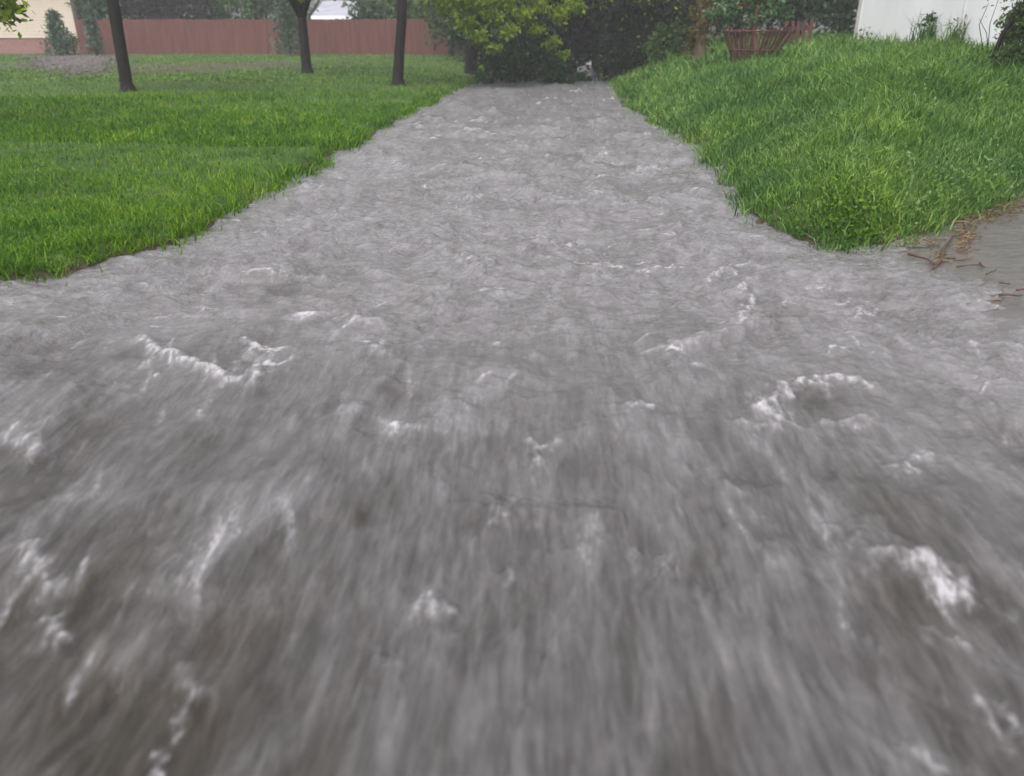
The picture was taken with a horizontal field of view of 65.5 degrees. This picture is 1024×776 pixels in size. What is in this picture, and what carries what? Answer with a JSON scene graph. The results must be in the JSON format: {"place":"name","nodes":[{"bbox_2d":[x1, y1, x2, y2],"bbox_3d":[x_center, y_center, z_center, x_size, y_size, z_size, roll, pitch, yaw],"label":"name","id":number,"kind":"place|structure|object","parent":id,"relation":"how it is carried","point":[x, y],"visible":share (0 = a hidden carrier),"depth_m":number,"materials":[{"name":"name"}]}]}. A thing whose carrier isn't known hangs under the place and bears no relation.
{"place":"outdoors","nodes":[
{"label":"outdoors","id":0,"kind":"place"},
{"bbox_2d":[3,55,144,77],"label":"gravel","id":1,"kind":"structure","parent":0,"point":[84,61],"depth_m":26.30,"materials":[{"name":"grey gravel"}]},
{"bbox_2d":[129,0,858,28],"label":"sky","id":2,"kind":"structure","parent":0,"point":[821,26],"materials":[{"name":"white"}]},
{"bbox_2d":[0,54,1023,775],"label":"water","id":3,"kind":"structure","parent":0,"point":[542,428],"depth_m":2.50,"materials":[{"name":"grey liquid"}]},
{"bbox_2d":[0,29,1023,287],"bbox_3d":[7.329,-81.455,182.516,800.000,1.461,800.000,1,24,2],"label":"ground","id":4,"kind":"structure","parent":0,"point":[254,63],"depth_m":8.59,"materials":[{"name":"green plant"}]},
{"bbox_2d":[0,0,34,39],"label":"lawn tree","id":5,"kind":"object","parent":4,"relation":"on","point":[9,9],"visible":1,"depth_m":8.90,"materials":[{"name":"green plant"}]},
{"bbox_2d":[39,8,82,55],"bbox_3d":[-17.855,-13.931,31.302,1.458,1.908,1.654,-16,29,-31],"label":"spruce","id":6,"kind":"object","parent":4,"relation":"on","point":[58,38],"visible":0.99,"depth_m":31.08,"materials":[{"name":"green plant"}]},
{"bbox_2d":[0,0,128,53],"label":"cream house","id":7,"kind":"structure","parent":4,"relation":"on","point":[11,42],"depth_m":34.04,"materials":[{"name":"beige paint"}]},
{"bbox_2d":[64,32,86,54],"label":"shrub","id":8,"kind":"object","parent":4,"relation":"on","point":[73,38],"visible":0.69,"depth_m":31.61,"materials":[{"name":"green plant"}]},
{"bbox_2d":[79,1,106,54],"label":"conifer","id":9,"kind":"object","parent":4,"relation":"on","point":[91,32],"visible":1,"depth_m":31.99,"materials":[{"name":"green plant"}]},
{"bbox_2d":[66,0,126,19],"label":"background tree","id":10,"kind":"object","parent":4,"relation":"on","point":[100,6],"visible":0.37,"depth_m":34.07,"materials":[{"name":"green plant"}]},
{"bbox_2d":[106,0,137,91],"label":"lawn tree","id":11,"kind":"object","parent":4,"relation":"on","point":[120,47],"visible":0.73,"depth_m":15.56,"materials":[{"name":"brown plant"}]},
{"bbox_2d":[119,0,213,19],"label":"background tree","id":12,"kind":"object","parent":4,"relation":"on","point":[160,9],"visible":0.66,"depth_m":36.22,"materials":[{"name":"green plant"}]},
{"bbox_2d":[192,0,245,19],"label":"background tree","id":13,"kind":"object","parent":4,"relation":"on","point":[211,5],"visible":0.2,"depth_m":38.08,"materials":[{"name":"green plant"}]},
{"bbox_2d":[0,53,488,105],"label":"lawn grass","id":14,"kind":"structure","parent":4,"relation":"on","point":[80,78],"depth_m":20.73,"materials":[{"name":"green plant"}]},
{"bbox_2d":[211,0,278,19],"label":"background tree","id":15,"kind":"object","parent":4,"relation":"on","point":[254,11],"visible":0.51,"depth_m":37.24,"materials":[{"name":"green plant"}]},
{"bbox_2d":[74,19,483,54],"bbox_3d":[-9.508,-14.628,33.367,17.695,1.556,0.164,1,24,2],"label":"board fence","id":16,"kind":"object","parent":4,"relation":"on","point":[205,36],"visible":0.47,"depth_m":33.30,"materials":[{"name":"red wood"}]},
{"bbox_2d":[267,0,300,55],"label":"conifer","id":17,"kind":"object","parent":4,"relation":"on","point":[286,17],"visible":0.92,"depth_m":30.66,"materials":[{"name":"green plant"}]},
{"bbox_2d":[237,0,348,19],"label":"background tree","id":18,"kind":"object","parent":4,"relation":"on","point":[315,7],"visible":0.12,"depth_m":52.83,"materials":[{"name":"green plant"}]},
{"bbox_2d":[288,0,336,73],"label":"lawn tree","id":19,"kind":"object","parent":4,"relation":"on","point":[300,8],"visible":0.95,"depth_m":21.55,"materials":[{"name":"brown plant"}]},
{"bbox_2d":[311,1,364,31],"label":"grey roofed shed","id":20,"kind":"structure","parent":4,"relation":"on","point":[332,10],"depth_m":38.05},
{"bbox_2d":[341,0,389,20],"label":"background tree","id":21,"kind":"object","parent":4,"relation":"on","point":[370,9],"visible":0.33,"depth_m":36.00,"materials":[{"name":"green plant"}]},
{"bbox_2d":[363,0,410,36],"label":"background tree","id":22,"kind":"object","parent":4,"relation":"on","point":[388,13],"visible":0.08,"depth_m":41.63,"materials":[{"name":"green plant"}]},
{"bbox_2d":[391,0,406,85],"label":"lawn tree","id":23,"kind":"object","parent":4,"relation":"on","point":[398,70],"visible":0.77,"depth_m":17.71,"materials":[{"name":"brown plant"}]},
{"bbox_2d":[377,0,444,19],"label":"background tree","id":24,"kind":"object","parent":4,"relation":"on","point":[411,5],"visible":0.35,"depth_m":35.59,"materials":[{"name":"green plant"}]},
{"bbox_2d":[412,0,460,56],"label":"background tree","id":25,"kind":"object","parent":4,"relation":"on","point":[433,11],"visible":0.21,"depth_m":30.75,"materials":[{"name":"green plant"}]},
{"bbox_2d":[428,0,527,62],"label":"wood tree","id":26,"kind":"object","parent":4,"relation":"on","point":[444,28],"visible":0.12,"depth_m":27.90,"materials":[{"name":"green plant"}]},
{"bbox_2d":[470,34,547,83],"bbox_3d":[-0.064,-8.540,20.943,1.933,1.430,1.805,15,28,30],"label":"bush","id":27,"kind":"object","parent":4,"relation":"on","point":[503,65],"visible":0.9,"depth_m":20.78,"materials":[{"name":"green plant"}]},
{"bbox_2d":[479,0,605,69],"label":"wood tree","id":28,"kind":"object","parent":4,"relation":"on","point":[528,38],"visible":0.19,"depth_m":26.00,"materials":[{"name":"green plant"}]},
{"bbox_2d":[516,47,600,83],"bbox_3d":[1.147,-8.453,21.082,2.055,1.156,1.363,-11,27,-24],"label":"bush","id":29,"kind":"object","parent":4,"relation":"on","point":[552,69],"visible":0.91,"depth_m":20.86,"materials":[{"name":"green plant"}]},
{"bbox_2d":[415,0,717,74],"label":"overhanging tree","id":30,"kind":"object","parent":4,"relation":"on","point":[469,24],"visible":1,"depth_m":18.90,"materials":[{"name":"green plant"}]},
{"bbox_2d":[539,0,605,74],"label":"bush","id":31,"kind":"object","parent":4,"relation":"on","point":[577,37],"visible":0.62,"depth_m":24.27,"materials":[{"name":"green plant"}]},
{"bbox_2d":[586,0,652,67],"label":"wood tree","id":32,"kind":"object","parent":4,"relation":"on","point":[593,58],"visible":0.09,"depth_m":27.96,"materials":[{"name":"green plant"}]},
{"bbox_2d":[589,28,651,80],"bbox_3d":[2.894,-8.747,21.114,1.604,1.449,1.695,16,29,31],"label":"bush","id":33,"kind":"object","parent":4,"relation":"on","point":[620,60],"visible":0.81,"depth_m":20.90,"materials":[{"name":"green plant"}]},
{"bbox_2d":[636,11,689,61],"bbox_3d":[3.834,-8.766,20.044,1.445,1.306,1.198,1,24,2],"label":"bush","id":34,"kind":"object","parent":4,"relation":"on","point":[671,38],"visible":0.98,"depth_m":19.99,"materials":[{"name":"green plant"}]},
{"bbox_2d":[624,0,740,48],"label":"wood tree","id":35,"kind":"object","parent":4,"relation":"on","point":[667,9],"visible":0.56,"depth_m":23.94,"materials":[{"name":"green plant"}]},
{"bbox_2d":[679,0,718,60],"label":"tan trunk tree","id":36,"kind":"object","parent":4,"relation":"on","point":[697,35],"visible":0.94,"depth_m":17.13,"materials":[{"name":"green plant"}]},
{"bbox_2d":[679,0,784,42],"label":"wood tree","id":37,"kind":"object","parent":4,"relation":"on","point":[738,19],"visible":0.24,"depth_m":23.82,"materials":[{"name":"green plant"}]},
{"bbox_2d":[690,1,786,35],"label":"wood tree","id":38,"kind":"object","parent":4,"relation":"on","point":[718,33],"visible":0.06,"depth_m":36.12,"materials":[{"name":"green plant"}]},
{"bbox_2d":[723,24,794,63],"bbox_3d":[4.611,-6.457,15.015,1.316,0.742,1.054,1,24,2],"label":"slat basket","id":39,"kind":"object","parent":4,"relation":"on","point":[735,49],"visible":0.87,"depth_m":14.74,"materials":[{"name":"brown wood"}]},
{"bbox_2d":[701,0,794,59],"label":"tree","id":40,"kind":"object","parent":39,"relation":"in","point":[726,10],"visible":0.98,"depth_m":14.72,"materials":[{"name":"plant"}]},
{"bbox_2d":[783,19,813,46],"bbox_3d":[6.327,-7.795,17.651,0.664,0.712,0.071,1,24,2],"label":"picket fence","id":41,"kind":"object","parent":4,"relation":"on","point":[798,28],"visible":0.61,"depth_m":17.58,"materials":[{"name":"brown wood"}]},
{"bbox_2d":[742,0,858,37],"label":"wood tree","id":42,"kind":"object","parent":4,"relation":"on","point":[797,11],"visible":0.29,"depth_m":23.78,"materials":[{"name":"green plant"}]},
{"bbox_2d":[748,2,856,33],"bbox_3d":[14.008,-18.665,32.472,11.228,8.174,8.648,5,25,11],"label":"wood tree","id":43,"kind":"object","parent":4,"relation":"on","point":[832,29],"visible":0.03,"depth_m":34.09,"materials":[{"name":"green plant"}]},
{"bbox_2d":[594,28,1023,255],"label":"bank grass","id":44,"kind":"structure","parent":4,"relation":"on","point":[826,77],"depth_m":8.03,"materials":[{"name":"green plant"}]},
{"bbox_2d":[781,0,858,35],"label":"wood tree","id":45,"kind":"object","parent":4,"relation":"on","point":[844,11],"visible":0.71,"depth_m":22.94,"materials":[{"name":"green plant"}]},
{"bbox_2d":[635,38,1023,237],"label":"clover","id":46,"kind":"object","parent":4,"relation":"on","point":[922,171],"visible":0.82,"depth_m":6.74,"materials":[{"name":"green plant"}]},
{"bbox_2d":[643,32,1023,199],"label":"seed grass","id":47,"kind":"structure","parent":4,"relation":"on","point":[875,186],"depth_m":6.94,"materials":[{"name":"green plant"}]},
{"bbox_2d":[785,165,918,245],"bbox_3d":[2.327,-1.257,5.430,0.875,0.370,0.975,1,24,2],"label":"ground ivy","id":48,"kind":"object","parent":4,"relation":"on","point":[853,221],"visible":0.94,"depth_m":5.23,"materials":[{"name":"green plant"}]},
{"bbox_2d":[846,27,878,40],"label":"weed clump","id":49,"kind":"object","parent":4,"relation":"on","point":[863,34],"visible":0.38,"depth_m":17.14,"materials":[{"name":"green plant"}]},
{"bbox_2d":[848,29,898,44],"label":"weed clump","id":50,"kind":"object","parent":4,"relation":"on","point":[892,34],"visible":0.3,"depth_m":15.75,"materials":[{"name":"green plant"}]},
{"bbox_2d":[901,10,937,45],"bbox_3d":[7.586,-6.513,14.404,0.990,0.716,0.885,1,24,2],"label":"weed clump","id":51,"kind":"object","parent":4,"relation":"on","point":[930,18],"visible":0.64,"depth_m":14.30,"materials":[{"name":"green plant"}]},
{"bbox_2d":[853,0,1022,45],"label":"white garage","id":52,"kind":"structure","parent":4,"relation":"on","point":[886,17],"depth_m":14.63,"materials":[{"name":"white paint"}]},
{"bbox_2d":[932,15,970,43],"bbox_3d":[7.431,-5.972,13.281,0.779,0.594,0.801,16,29,31],"label":"weed clump","id":53,"kind":"object","parent":4,"relation":"on","point":[954,34],"visible":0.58,"depth_m":13.31,"materials":[{"name":"green plant"}]},
{"bbox_2d":[979,1,997,56],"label":"bare twigs","id":54,"kind":"object","parent":4,"relation":"on","point":[985,30],"visible":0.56,"depth_m":10.74,"materials":[{"name":"brown plant"}]},
{"bbox_2d":[982,0,1023,68],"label":"leaning shrub","id":55,"kind":"object","parent":4,"relation":"on","point":[1011,36],"visible":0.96,"depth_m":9.62,"materials":[{"name":"green plant"}]},
{"bbox_2d":[901,194,1023,332],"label":"driveway","id":56,"kind":"structure","parent":0,"point":[1000,244],"depth_m":4.95,"materials":[{"name":"concrete"}]},
{"bbox_2d":[907,235,953,269],"bbox_3d":[2.591,-0.849,4.961,0.197,0.031,0.984,15,28,29],"label":"twig","id":57,"kind":"object","parent":56,"relation":"on","point":[942,252],"visible":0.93,"depth_m":4.88,"materials":[{"name":"brown wood"}]},
{"bbox_2d":[887,192,1023,309],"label":"straw","id":58,"kind":"object","parent":56,"relation":"on","point":[969,225],"visible":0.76,"depth_m":5.44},
{"bbox_2d":[956,262,984,267],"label":"twig","id":59,"kind":"object","parent":56,"relation":"on","point":[981,264],"visible":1,"depth_m":4.68,"materials":[{"name":"brown wood"}]},
{"bbox_2d":[979,281,1009,285],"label":"twig","id":60,"kind":"object","parent":56,"relation":"on","point":[1001,282],"visible":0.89,"depth_m":4.35,"materials":[{"name":"brown wood"}]},
{"bbox_2d":[999,289,1023,295],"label":"twig","id":61,"kind":"object","parent":56,"relation":"on","point":[1005,294],"visible":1,"depth_m":4.17,"materials":[{"name":"brown wood"}]}
]}

